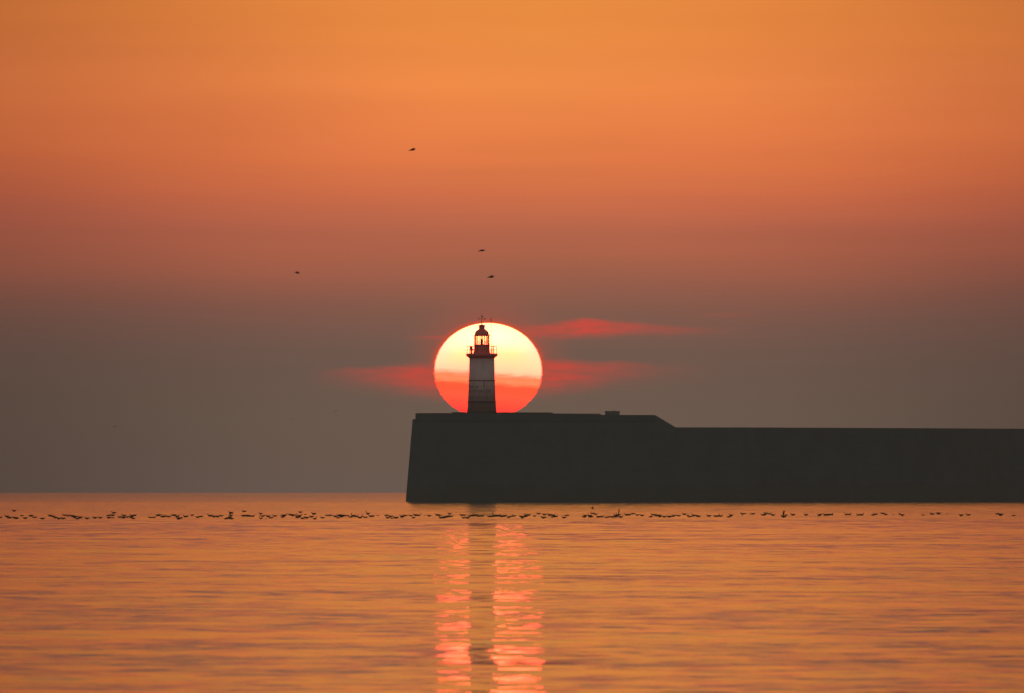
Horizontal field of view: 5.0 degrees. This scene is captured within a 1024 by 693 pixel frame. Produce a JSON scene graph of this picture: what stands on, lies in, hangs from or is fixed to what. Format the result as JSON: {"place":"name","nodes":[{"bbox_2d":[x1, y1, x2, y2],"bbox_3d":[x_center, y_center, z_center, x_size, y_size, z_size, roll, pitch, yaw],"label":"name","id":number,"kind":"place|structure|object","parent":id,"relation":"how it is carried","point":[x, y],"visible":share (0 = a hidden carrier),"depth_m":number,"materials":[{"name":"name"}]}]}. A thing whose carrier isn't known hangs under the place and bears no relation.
{"place":"outdoors","nodes":[
{"label":"outdoors","id":0,"kind":"place"},
{"bbox_2d":[433,323,542,412],"bbox_3d":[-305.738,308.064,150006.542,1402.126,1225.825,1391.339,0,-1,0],"label":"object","id":1,"kind":"object","parent":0,"point":[518,368],"visible":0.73,"depth_m":149551.30,"materials":[{"name":"yellow"}]},
{"bbox_2d":[0,493,1023,692],"bbox_3d":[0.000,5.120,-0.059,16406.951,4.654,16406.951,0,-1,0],"label":"sea","id":2,"kind":"structure","parent":0,"point":[912,600],"depth_m":296.72,"materials":[{"name":"orange liquid"}]},
{"bbox_2d":[406,412,1023,500],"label":"breakwater","id":3,"kind":"object","parent":2,"relation":"in","point":[512,456],"visible":0.84,"depth_m":1956.44,"materials":[{"name":"concrete"}]},
{"bbox_2d":[466,316,497,412],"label":"lighthouse","id":4,"kind":"object","parent":3,"relation":"on","point":[481,391],"visible":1,"depth_m":1959.38,"materials":[{"name":"paint"}]},
{"bbox_2d":[605,409,619,414],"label":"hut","id":5,"kind":"object","parent":3,"relation":"on","point":[614,412],"visible":1,"depth_m":1958.68,"materials":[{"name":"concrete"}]},
{"bbox_2d":[0,0,1023,492],"label":"sky","id":6,"kind":"structure","parent":0,"point":[648,189],"materials":[{"name":"orange"}]}
]}

